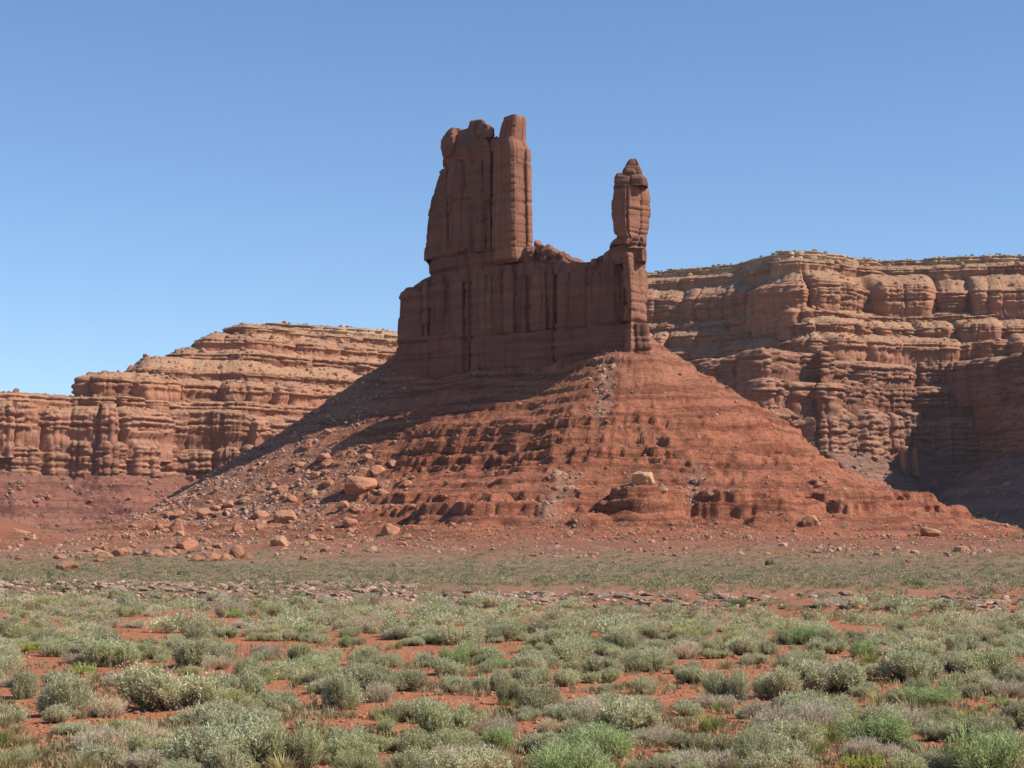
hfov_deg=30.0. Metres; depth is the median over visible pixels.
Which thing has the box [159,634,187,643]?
sagebrush
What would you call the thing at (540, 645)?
sagebrush
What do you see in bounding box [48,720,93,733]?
sagebrush
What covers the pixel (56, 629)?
sagebrush
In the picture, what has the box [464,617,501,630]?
sagebrush
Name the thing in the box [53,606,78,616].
rabbitbrush
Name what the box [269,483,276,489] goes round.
boulder
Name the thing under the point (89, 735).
dry shrub
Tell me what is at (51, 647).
sagebrush
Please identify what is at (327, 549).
boulder
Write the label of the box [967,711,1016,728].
sagebrush
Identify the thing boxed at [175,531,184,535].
boulder
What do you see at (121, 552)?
boulder
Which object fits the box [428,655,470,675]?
sagebrush
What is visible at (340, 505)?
boulder
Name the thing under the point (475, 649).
sagebrush
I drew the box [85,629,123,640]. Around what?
sagebrush
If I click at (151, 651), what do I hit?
sagebrush
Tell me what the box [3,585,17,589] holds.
bank rock
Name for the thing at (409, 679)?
sagebrush
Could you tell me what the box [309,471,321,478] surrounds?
boulder
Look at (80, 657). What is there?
dry shrub
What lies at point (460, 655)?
rabbitbrush
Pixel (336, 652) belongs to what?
sagebrush
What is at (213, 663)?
dry shrub
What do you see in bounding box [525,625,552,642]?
dry shrub
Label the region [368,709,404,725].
grass clump
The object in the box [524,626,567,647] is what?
sagebrush
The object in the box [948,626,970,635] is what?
sagebrush
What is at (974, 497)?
mesa terrain
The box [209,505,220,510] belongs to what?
boulder
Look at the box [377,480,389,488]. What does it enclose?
boulder
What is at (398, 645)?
grass clump
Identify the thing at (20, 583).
bank rock
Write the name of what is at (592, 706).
dry shrub
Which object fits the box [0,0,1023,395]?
sky
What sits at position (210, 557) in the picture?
boulder
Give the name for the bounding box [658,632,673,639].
sagebrush
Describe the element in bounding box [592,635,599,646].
rabbitbrush
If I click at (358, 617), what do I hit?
dry shrub
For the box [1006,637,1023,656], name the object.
sagebrush
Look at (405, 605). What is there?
dry shrub
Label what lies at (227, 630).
sagebrush
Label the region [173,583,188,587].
bank rock
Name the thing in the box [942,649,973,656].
sagebrush
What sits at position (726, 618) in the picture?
dry shrub
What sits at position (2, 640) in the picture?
sagebrush
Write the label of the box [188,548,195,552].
boulder
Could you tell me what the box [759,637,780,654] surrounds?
sagebrush
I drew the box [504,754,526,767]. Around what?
grass clump
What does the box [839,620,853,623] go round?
dry shrub
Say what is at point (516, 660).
sagebrush
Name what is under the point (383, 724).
sagebrush
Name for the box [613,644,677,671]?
rabbitbrush
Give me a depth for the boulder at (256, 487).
605.06 m
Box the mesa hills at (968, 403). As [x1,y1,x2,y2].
[645,251,1023,457]
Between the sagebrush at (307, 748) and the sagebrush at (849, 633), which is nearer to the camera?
the sagebrush at (307, 748)
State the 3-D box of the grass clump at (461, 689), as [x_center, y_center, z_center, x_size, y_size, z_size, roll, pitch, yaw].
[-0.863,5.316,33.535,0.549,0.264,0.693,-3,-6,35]
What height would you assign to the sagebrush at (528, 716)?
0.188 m
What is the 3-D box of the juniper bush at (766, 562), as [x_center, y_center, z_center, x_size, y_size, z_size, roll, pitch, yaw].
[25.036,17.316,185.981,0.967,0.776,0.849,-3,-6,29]
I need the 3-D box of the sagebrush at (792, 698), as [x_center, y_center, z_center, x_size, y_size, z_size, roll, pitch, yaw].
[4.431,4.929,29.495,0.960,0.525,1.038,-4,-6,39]
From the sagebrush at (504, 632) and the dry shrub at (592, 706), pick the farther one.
the sagebrush at (504, 632)
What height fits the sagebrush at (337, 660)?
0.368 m
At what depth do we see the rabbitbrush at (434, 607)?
72.34 m
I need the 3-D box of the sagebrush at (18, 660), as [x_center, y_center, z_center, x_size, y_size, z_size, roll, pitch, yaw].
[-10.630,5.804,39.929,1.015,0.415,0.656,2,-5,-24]
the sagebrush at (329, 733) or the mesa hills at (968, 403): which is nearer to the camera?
the sagebrush at (329, 733)
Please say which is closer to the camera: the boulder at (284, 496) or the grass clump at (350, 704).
the grass clump at (350, 704)
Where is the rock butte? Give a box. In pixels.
[393,114,651,377]
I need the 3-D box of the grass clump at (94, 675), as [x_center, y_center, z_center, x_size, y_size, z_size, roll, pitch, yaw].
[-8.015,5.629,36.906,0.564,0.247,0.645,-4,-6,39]
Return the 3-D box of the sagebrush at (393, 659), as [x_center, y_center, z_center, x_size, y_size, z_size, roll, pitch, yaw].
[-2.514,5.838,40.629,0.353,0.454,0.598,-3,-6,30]
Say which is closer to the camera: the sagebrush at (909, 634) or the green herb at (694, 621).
the sagebrush at (909, 634)
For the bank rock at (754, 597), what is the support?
on the desert ground at (6, 525)
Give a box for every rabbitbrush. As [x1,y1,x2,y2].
[1,621,39,638]
[7,615,22,620]
[29,594,61,609]
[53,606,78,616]
[73,632,91,638]
[115,603,143,616]
[175,664,203,674]
[204,684,253,703]
[231,655,267,676]
[244,631,268,640]
[260,601,288,615]
[263,621,292,632]
[314,665,336,676]
[336,634,351,647]
[338,625,362,636]
[353,606,374,614]
[388,693,456,722]
[413,624,438,640]
[415,602,440,613]
[438,642,470,665]
[479,720,514,748]
[483,657,512,668]
[485,678,517,687]
[515,644,535,652]
[522,735,616,767]
[548,713,639,759]
[555,617,571,625]
[562,658,583,670]
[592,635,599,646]
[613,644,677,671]
[668,663,685,673]
[669,624,700,638]
[677,757,708,767]
[687,622,719,634]
[721,626,756,643]
[782,623,823,644]
[788,644,830,664]
[813,625,847,642]
[832,710,917,747]
[848,640,880,657]
[881,618,897,625]
[885,619,913,631]
[890,682,962,706]
[898,647,932,661]
[942,714,1023,767]
[988,635,1018,647]
[990,620,1019,631]
[1000,624,1023,635]
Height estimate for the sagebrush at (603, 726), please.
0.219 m
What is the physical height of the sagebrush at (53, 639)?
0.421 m
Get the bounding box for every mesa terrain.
[0,472,199,533]
[824,451,1023,529]
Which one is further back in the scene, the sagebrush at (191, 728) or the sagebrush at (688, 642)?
the sagebrush at (688, 642)
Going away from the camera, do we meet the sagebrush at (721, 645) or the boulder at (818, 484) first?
the sagebrush at (721, 645)
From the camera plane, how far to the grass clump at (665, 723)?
26.61 m
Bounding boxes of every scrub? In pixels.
[0,350,1023,541]
[0,532,1023,622]
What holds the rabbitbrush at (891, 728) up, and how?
on the desert ground at (6, 525)
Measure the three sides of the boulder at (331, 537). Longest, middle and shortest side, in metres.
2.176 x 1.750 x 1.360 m
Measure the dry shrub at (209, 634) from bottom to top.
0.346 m
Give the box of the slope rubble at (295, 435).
[0,341,1023,558]
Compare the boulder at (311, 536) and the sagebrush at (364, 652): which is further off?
the boulder at (311, 536)
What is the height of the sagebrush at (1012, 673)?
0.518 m
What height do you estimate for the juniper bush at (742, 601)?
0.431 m
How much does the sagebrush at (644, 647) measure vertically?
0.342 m
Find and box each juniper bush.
[177,570,189,576]
[728,597,747,606]
[764,558,773,565]
[914,581,925,587]
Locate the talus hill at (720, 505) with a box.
[72,335,1023,541]
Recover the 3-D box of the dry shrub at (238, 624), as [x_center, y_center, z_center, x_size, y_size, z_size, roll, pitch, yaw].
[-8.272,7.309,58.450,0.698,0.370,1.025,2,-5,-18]
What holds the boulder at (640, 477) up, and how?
on the talus hill at (720, 505)
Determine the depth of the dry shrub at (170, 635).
52.66 m
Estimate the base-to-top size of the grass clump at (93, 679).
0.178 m
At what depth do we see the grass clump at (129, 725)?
25.31 m
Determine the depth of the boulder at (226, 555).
216.97 m
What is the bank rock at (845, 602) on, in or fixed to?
on the bank rubble at (512, 594)
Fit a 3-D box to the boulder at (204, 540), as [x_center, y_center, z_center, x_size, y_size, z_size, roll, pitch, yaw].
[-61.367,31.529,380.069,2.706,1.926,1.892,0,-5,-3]
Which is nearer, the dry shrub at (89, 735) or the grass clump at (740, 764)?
the grass clump at (740, 764)
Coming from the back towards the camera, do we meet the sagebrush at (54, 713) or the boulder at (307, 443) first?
the boulder at (307, 443)
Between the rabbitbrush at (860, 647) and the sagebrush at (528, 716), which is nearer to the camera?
the sagebrush at (528, 716)
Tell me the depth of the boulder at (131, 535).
564.46 m
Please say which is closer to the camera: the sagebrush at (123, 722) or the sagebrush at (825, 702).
the sagebrush at (123, 722)
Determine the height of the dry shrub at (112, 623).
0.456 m
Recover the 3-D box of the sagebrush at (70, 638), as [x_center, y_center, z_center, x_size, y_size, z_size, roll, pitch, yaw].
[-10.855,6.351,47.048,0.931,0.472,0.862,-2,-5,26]
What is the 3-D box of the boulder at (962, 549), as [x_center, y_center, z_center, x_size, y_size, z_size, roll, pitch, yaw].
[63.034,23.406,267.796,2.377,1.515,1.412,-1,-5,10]
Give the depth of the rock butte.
621.55 m
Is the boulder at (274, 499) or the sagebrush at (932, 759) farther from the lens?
the boulder at (274, 499)
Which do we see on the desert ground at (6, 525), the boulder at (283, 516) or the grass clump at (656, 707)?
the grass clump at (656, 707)
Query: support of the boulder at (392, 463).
on the talus hill at (720, 505)
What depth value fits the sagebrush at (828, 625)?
51.82 m
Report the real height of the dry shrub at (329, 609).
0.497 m
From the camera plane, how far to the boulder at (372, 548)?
307.32 m
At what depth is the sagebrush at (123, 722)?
25.89 m
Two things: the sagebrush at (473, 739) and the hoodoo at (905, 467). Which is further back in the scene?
the hoodoo at (905, 467)
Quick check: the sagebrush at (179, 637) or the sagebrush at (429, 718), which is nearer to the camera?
the sagebrush at (429, 718)
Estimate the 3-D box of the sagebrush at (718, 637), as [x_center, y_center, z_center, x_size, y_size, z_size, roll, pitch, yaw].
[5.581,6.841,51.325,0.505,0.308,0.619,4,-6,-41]
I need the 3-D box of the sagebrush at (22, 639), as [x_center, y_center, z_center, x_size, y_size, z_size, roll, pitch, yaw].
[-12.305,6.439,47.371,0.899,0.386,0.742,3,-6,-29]
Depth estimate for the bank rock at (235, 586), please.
98.77 m
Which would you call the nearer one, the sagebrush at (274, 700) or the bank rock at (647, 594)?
the sagebrush at (274, 700)
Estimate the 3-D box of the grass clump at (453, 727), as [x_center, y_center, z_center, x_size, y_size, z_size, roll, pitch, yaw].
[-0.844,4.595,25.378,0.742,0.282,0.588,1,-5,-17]
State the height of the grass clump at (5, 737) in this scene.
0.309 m
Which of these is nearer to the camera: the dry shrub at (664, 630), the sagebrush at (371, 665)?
the sagebrush at (371, 665)
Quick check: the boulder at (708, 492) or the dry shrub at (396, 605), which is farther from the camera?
the boulder at (708, 492)
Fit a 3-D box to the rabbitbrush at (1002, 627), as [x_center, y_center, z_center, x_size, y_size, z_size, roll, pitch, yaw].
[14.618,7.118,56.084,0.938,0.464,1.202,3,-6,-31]
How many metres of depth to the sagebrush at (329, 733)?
24.14 m
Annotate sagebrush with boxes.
[0,617,21,636]
[0,638,20,646]
[0,642,22,654]
[0,649,23,662]
[0,653,25,669]
[0,657,20,675]
[0,700,30,723]
[0,747,38,767]
[6,636,31,643]
[7,662,38,699]
[17,639,39,647]
[27,629,70,641]
[32,667,96,715]
[33,635,60,642]
[36,628,55,636]
[38,637,73,656]
[39,670,79,684]
[41,701,72,722]
[47,625,70,631]
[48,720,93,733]
[55,633,90,645]
[71,741,127,764]
[72,634,138,653]
[82,637,143,667]
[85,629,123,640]
[92,624,109,637]
[110,661,233,710]
[112,718,141,727]
[126,731,176,756]
[132,639,175,658]
[142,637,160,644]
[152,652,170,662]
[156,757,202,767]
[158,714,287,764]
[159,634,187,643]
[159,638,187,650]
[160,729,178,743]
[166,697,244,723]
[169,635,237,667]
[178,723,207,735]
[180,621,207,639]
[198,703,275,732]
[199,740,264,767]
[201,635,223,643]
[206,624,241,637]
[209,641,234,653]
[212,663,267,697]
[218,673,242,679]
[224,706,287,731]
[239,662,277,677]
[240,695,268,707]
[250,648,276,660]
[254,687,303,710]
[255,714,327,767]
[264,659,314,679]
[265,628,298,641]
[278,619,322,639]
[279,653,342,670]
[284,641,313,659]
[296,670,326,684]
[298,632,319,641]
[304,673,344,693]
[306,633,330,642]
[306,646,344,661]
[307,654,340,664]
[318,731,384,764]
[319,666,369,708]
[322,721,371,746]
[329,662,364,677]
[329,748,381,767]
[341,661,399,694]
[346,644,382,661]
[346,654,390,667]
[348,636,366,644]
[363,661,384,670]
[363,733,404,752]
[376,714,395,733]
[378,748,443,767]
[380,624,418,639]
[383,650,403,667]
[388,667,430,691]
[393,744,442,765]
[397,723,463,751]
[400,636,425,645]
[414,653,442,666]
[415,697,477,734]
[415,742,513,767]
[416,632,438,643]
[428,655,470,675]
[433,622,488,644]
[433,724,488,750]
[439,673,474,692]
[451,638,501,661]
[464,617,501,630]
[469,652,502,665]
[471,660,499,672]
[471,668,511,691]
[484,622,520,641]
[488,637,504,642]
[496,676,524,705]
[507,653,547,671]
[508,664,543,686]
[509,727,566,753]
[511,710,536,721]
[513,633,528,640]
[513,703,541,718]
[515,678,564,715]
[516,647,564,666]
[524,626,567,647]
[526,617,568,635]
[535,640,548,650]
[535,665,553,683]
[540,702,577,721]
[544,636,581,662]
[549,734,608,760]
[551,665,580,686]
[553,628,595,655]
[555,626,593,642]
[561,706,596,724]
[563,717,583,734]
[569,691,637,705]
[570,668,584,679]
[572,723,605,735]
[577,652,624,673]
[582,667,621,683]
[588,723,615,731]
[592,637,621,655]
[596,690,662,731]
[598,622,639,648]
[598,683,611,693]
[603,645,619,657]
[605,622,640,633]
[608,646,626,662]
[625,694,664,712]
[626,645,642,653]
[626,756,671,767]
[629,674,658,692]
[630,728,651,734]
[633,643,678,668]
[634,638,673,651]
[634,644,661,651]
[635,622,662,639]
[637,638,650,645]
[650,749,700,767]
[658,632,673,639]
[661,727,717,752]
[670,635,693,645]
[671,632,708,645]
[672,662,706,683]
[673,696,703,715]
[677,640,697,649]
[685,661,701,667]
[698,637,720,650]
[700,647,733,658]
[702,664,753,703]
[708,726,772,753]
[712,634,725,643]
[718,642,727,650]
[722,634,762,654]
[725,636,759,650]
[731,725,779,766]
[734,701,769,718]
[737,652,770,664]
[739,745,822,767]
[742,628,765,641]
[745,721,774,735]
[750,727,809,754]
[751,710,769,719]
[752,664,803,698]
[756,712,827,748]
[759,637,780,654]
[770,629,789,643]
[770,696,782,706]
[773,686,828,712]
[776,650,806,668]
[781,696,855,719]
[786,651,868,694]
[799,620,841,635]
[803,636,826,650]
[805,637,848,653]
[817,706,856,734]
[822,693,861,716]
[842,628,867,639]
[846,681,879,696]
[847,634,892,647]
[858,699,905,725]
[862,634,897,649]
[863,662,886,676]
[865,628,910,644]
[872,643,948,681]
[878,627,901,637]
[885,686,912,702]
[885,746,929,767]
[895,635,947,656]
[898,625,933,639]
[902,736,926,751]
[904,674,931,690]
[915,747,961,767]
[917,717,960,741]
[923,629,947,642]
[923,705,956,720]
[930,715,957,724]
[931,649,966,672]
[934,671,965,691]
[937,632,959,649]
[937,718,966,736]
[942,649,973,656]
[947,630,982,652]
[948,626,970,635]
[951,716,1007,736]
[952,643,1022,676]
[953,682,983,696]
[962,668,1002,684]
[962,709,1012,738]
[965,627,997,647]
[965,678,999,694]
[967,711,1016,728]
[973,629,1009,637]
[980,729,1023,746]
[995,665,1023,683]
[996,632,1023,639]
[996,643,1023,657]
[996,696,1023,716]
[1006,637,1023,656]
[1007,697,1023,729]
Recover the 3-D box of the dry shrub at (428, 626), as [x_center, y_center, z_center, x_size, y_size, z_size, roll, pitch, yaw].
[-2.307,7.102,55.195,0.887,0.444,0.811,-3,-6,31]
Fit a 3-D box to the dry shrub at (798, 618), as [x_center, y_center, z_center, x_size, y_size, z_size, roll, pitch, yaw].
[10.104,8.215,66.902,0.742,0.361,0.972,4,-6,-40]
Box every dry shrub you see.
[0,668,39,687]
[41,620,62,629]
[47,613,66,622]
[55,622,83,635]
[61,650,87,663]
[66,717,134,748]
[68,609,89,616]
[84,690,130,717]
[85,622,115,632]
[91,611,103,616]
[100,617,121,627]
[102,669,134,685]
[103,606,117,611]
[105,711,172,753]
[117,743,188,767]
[118,619,147,627]
[141,609,153,616]
[149,609,160,616]
[166,632,181,638]
[199,653,233,669]
[204,631,219,638]
[212,596,253,617]
[231,619,249,627]
[231,700,266,714]
[240,623,266,635]
[247,638,287,657]
[315,605,336,612]
[330,620,348,629]
[353,614,366,619]
[353,617,379,626]
[356,617,383,632]
[362,674,398,702]
[367,608,389,617]
[377,599,403,613]
[393,597,423,613]
[419,624,438,632]
[430,739,481,757]
[469,714,522,735]
[500,613,516,620]
[512,619,530,626]
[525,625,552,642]
[527,611,556,622]
[534,715,581,732]
[553,693,576,706]
[568,687,617,714]
[588,710,602,724]
[626,631,648,640]
[627,613,650,619]
[628,719,677,745]
[632,615,669,629]
[658,619,673,632]
[666,637,703,658]
[668,744,743,767]
[692,691,740,707]
[701,619,720,626]
[715,613,730,621]
[715,624,727,631]
[741,691,777,719]
[747,625,766,635]
[750,699,839,735]
[761,711,793,726]
[789,615,810,621]
[791,617,809,624]
[803,656,825,668]
[804,620,831,627]
[819,657,861,669]
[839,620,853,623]
[841,730,904,759]
[876,701,930,728]
[877,644,902,655]
[962,615,994,622]
[962,624,998,633]
[980,642,993,652]
[988,676,1023,697]
[1010,658,1023,670]
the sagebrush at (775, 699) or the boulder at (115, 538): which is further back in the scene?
the boulder at (115, 538)
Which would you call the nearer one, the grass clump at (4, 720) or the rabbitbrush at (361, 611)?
the grass clump at (4, 720)
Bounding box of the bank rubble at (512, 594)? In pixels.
[0,579,1023,611]
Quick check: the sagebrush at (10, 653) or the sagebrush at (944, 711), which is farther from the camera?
the sagebrush at (10, 653)
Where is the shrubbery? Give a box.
[0,585,1023,733]
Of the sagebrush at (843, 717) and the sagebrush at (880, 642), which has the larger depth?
the sagebrush at (880, 642)
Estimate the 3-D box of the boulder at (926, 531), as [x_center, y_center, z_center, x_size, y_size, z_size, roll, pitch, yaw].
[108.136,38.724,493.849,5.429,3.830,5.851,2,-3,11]
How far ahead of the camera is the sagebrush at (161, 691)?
30.07 m
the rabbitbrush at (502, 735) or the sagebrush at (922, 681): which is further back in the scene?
the sagebrush at (922, 681)
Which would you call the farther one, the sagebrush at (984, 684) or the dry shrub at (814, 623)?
the dry shrub at (814, 623)
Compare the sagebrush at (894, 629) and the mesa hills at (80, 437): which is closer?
the sagebrush at (894, 629)
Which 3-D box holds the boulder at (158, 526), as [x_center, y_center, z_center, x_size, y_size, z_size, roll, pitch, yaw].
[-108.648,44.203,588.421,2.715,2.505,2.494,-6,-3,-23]
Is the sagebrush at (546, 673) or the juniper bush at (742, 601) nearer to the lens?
the sagebrush at (546, 673)
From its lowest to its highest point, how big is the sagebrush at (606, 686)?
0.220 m
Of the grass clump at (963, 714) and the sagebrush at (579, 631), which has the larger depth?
the sagebrush at (579, 631)
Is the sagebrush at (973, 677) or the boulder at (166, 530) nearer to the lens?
the sagebrush at (973, 677)
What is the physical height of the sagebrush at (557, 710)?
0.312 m
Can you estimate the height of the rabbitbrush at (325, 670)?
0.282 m
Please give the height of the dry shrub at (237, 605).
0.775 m
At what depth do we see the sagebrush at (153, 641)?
49.39 m
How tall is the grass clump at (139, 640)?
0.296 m
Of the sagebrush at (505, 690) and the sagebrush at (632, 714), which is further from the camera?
the sagebrush at (505, 690)
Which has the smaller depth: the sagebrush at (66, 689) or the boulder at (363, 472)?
the sagebrush at (66, 689)
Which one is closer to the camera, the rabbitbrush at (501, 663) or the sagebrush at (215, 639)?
the rabbitbrush at (501, 663)
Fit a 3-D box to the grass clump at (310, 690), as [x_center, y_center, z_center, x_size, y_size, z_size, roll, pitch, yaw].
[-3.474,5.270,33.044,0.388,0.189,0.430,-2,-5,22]
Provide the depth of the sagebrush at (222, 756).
21.34 m
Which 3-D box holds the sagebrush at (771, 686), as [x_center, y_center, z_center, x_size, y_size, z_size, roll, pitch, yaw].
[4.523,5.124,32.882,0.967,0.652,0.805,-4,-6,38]
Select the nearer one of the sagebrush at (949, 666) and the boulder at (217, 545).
the sagebrush at (949, 666)
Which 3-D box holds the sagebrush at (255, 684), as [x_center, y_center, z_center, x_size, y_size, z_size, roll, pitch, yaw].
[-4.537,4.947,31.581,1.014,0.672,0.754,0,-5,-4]
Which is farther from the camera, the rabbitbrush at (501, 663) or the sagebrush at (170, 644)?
the sagebrush at (170, 644)
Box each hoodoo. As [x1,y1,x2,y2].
[900,446,911,475]
[911,449,920,476]
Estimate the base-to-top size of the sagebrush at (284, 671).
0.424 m
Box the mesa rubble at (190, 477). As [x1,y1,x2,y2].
[0,249,1023,530]
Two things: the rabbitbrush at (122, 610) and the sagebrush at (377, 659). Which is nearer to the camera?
the sagebrush at (377, 659)
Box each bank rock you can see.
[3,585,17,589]
[14,582,27,584]
[77,585,93,588]
[94,585,105,588]
[161,587,173,591]
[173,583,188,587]
[199,590,216,592]
[207,597,218,600]
[228,585,241,588]
[349,589,361,592]
[400,583,414,588]
[517,602,530,606]
[535,590,550,594]
[542,592,554,596]
[612,594,635,597]
[613,592,626,594]
[635,597,650,601]
[636,601,650,605]
[641,593,653,595]
[676,601,689,605]
[694,599,707,602]
[712,593,730,598]
[747,596,765,600]
[836,600,847,604]
[838,591,857,595]
[965,600,982,604]
[993,600,1005,603]
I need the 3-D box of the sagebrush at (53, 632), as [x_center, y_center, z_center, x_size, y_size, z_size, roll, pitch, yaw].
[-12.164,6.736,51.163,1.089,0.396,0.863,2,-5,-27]
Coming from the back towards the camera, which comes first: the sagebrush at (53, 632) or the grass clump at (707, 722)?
the sagebrush at (53, 632)
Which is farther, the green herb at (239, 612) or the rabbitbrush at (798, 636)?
the green herb at (239, 612)
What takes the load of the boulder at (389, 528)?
on the talus hill at (720, 505)
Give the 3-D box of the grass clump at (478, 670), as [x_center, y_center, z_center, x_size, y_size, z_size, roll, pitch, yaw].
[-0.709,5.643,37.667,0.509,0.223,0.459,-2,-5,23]
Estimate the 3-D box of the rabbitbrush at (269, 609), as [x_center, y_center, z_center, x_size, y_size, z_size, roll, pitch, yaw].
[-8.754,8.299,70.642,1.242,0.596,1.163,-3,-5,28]
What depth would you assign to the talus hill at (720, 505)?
556.32 m
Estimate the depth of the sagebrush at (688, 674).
36.17 m
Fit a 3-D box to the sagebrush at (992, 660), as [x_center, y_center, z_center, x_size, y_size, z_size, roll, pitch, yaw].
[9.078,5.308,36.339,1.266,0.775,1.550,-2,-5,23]
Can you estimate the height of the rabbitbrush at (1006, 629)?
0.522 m
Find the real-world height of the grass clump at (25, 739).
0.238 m
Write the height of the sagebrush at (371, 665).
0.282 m
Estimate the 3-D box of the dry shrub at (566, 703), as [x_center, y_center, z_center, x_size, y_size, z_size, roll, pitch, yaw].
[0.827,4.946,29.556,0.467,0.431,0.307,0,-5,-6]
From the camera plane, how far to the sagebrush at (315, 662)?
37.23 m
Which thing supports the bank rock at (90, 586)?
on the desert ground at (6, 525)
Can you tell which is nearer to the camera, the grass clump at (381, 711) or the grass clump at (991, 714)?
the grass clump at (991, 714)
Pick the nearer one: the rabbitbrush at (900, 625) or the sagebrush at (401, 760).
the sagebrush at (401, 760)
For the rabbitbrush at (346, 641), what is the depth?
49.26 m
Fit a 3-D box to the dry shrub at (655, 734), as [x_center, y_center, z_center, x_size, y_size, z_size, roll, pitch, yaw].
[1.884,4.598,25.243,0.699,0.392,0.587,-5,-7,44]
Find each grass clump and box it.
[0,710,23,728]
[0,727,25,747]
[0,745,36,767]
[6,721,27,734]
[8,730,43,747]
[15,741,52,755]
[51,749,104,767]
[74,709,94,718]
[78,713,135,733]
[86,676,97,683]
[87,671,105,681]
[116,717,146,732]
[131,635,151,646]
[144,662,164,672]
[259,746,309,767]
[286,716,313,729]
[289,672,301,682]
[300,686,318,693]
[303,716,334,731]
[318,723,339,733]
[325,748,381,767]
[336,697,365,709]
[368,701,405,719]
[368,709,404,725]
[391,639,408,649]
[395,733,449,751]
[396,658,415,668]
[423,721,470,734]
[449,682,472,694]
[467,667,485,676]
[473,704,509,722]
[480,741,496,750]
[498,695,512,705]
[502,752,518,760]
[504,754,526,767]
[513,660,536,672]
[577,651,594,660]
[621,757,645,766]
[639,703,666,714]
[640,687,655,695]
[652,745,704,765]
[656,721,672,728]
[674,742,721,758]
[686,711,734,733]
[691,669,723,685]
[694,685,707,698]
[708,699,727,711]
[715,658,735,668]
[720,750,776,767]
[740,717,761,726]
[766,657,778,666]
[798,743,827,761]
[802,738,833,752]
[810,718,850,743]
[844,707,862,726]
[854,651,881,664]
[865,690,893,705]
[889,695,931,713]
[917,672,935,682]
[923,650,941,657]
[948,705,984,719]
[965,708,1012,719]
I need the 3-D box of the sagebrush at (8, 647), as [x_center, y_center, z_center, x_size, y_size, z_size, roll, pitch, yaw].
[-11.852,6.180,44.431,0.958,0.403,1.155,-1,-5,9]
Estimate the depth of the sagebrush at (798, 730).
23.88 m
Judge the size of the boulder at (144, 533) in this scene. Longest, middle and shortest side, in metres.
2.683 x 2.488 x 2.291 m
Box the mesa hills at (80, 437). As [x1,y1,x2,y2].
[0,323,398,478]
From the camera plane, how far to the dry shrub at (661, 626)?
55.11 m
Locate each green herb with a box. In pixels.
[18,638,42,651]
[66,660,97,674]
[221,606,249,617]
[263,673,277,682]
[509,618,522,624]
[682,619,697,627]
[837,748,885,767]
[973,702,990,710]
[987,694,1014,704]
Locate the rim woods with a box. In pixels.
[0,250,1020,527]
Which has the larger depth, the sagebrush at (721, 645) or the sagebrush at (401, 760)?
the sagebrush at (721, 645)
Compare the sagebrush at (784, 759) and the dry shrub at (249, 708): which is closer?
the sagebrush at (784, 759)
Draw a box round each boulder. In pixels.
[6,553,19,557]
[11,528,30,533]
[24,534,35,539]
[53,554,66,558]
[56,560,81,570]
[84,547,90,551]
[92,544,107,549]
[92,551,112,557]
[94,548,105,555]
[110,535,120,540]
[111,548,127,556]
[124,533,135,538]
[141,531,149,535]
[145,549,164,556]
[155,524,162,529]
[162,528,169,532]
[163,511,173,517]
[163,550,179,557]
[169,519,184,532]
[172,548,180,554]
[174,510,184,516]
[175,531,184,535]
[176,538,197,549]
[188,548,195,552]
[190,555,203,561]
[196,508,212,517]
[199,538,209,543]
[206,553,221,561]
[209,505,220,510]
[212,543,221,548]
[214,485,221,492]
[221,553,230,560]
[222,500,233,507]
[229,545,243,557]
[231,524,242,531]
[239,497,250,502]
[242,554,252,559]
[250,510,268,518]
[253,485,259,490]
[255,523,264,529]
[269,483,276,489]
[270,535,288,545]
[271,497,279,502]
[273,509,296,523]
[275,484,288,493]
[279,494,286,500]
[286,495,297,501]
[294,461,304,468]
[300,439,313,448]
[300,555,307,559]
[305,488,316,495]
[306,534,317,539]
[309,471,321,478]
[315,453,330,461]
[320,459,333,467]
[320,546,331,551]
[323,479,334,486]
[324,428,332,433]
[325,535,333,539]
[336,501,348,510]
[343,517,357,527]
[344,475,377,495]
[346,528,353,532]
[350,505,360,512]
[353,467,372,476]
[362,453,371,460]
[365,545,376,551]
[371,465,384,476]
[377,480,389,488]
[377,488,388,495]
[381,523,399,535]
[388,459,395,466]
[396,541,407,545]
[401,533,411,540]
[404,480,411,486]
[446,546,458,550]
[631,471,654,484]
[658,483,667,493]
[702,488,714,497]
[801,515,820,526]
[814,481,823,486]
[920,526,940,535]
[953,546,970,552]
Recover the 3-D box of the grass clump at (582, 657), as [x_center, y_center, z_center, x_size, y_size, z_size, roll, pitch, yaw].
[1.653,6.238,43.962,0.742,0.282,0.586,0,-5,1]
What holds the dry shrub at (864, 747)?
on the desert ground at (6, 525)
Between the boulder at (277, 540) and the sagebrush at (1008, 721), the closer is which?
the sagebrush at (1008, 721)
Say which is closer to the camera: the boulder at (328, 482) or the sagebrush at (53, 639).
the sagebrush at (53, 639)
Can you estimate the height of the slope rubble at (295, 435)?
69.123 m
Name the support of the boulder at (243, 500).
on the talus hill at (720, 505)
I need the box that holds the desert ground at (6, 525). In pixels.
[0,517,1023,767]
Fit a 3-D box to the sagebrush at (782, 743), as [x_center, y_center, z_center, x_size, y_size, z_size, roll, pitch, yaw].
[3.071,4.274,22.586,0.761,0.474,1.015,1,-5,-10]
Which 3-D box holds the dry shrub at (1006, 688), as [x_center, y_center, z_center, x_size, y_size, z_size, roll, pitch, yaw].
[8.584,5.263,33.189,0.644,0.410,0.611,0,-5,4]

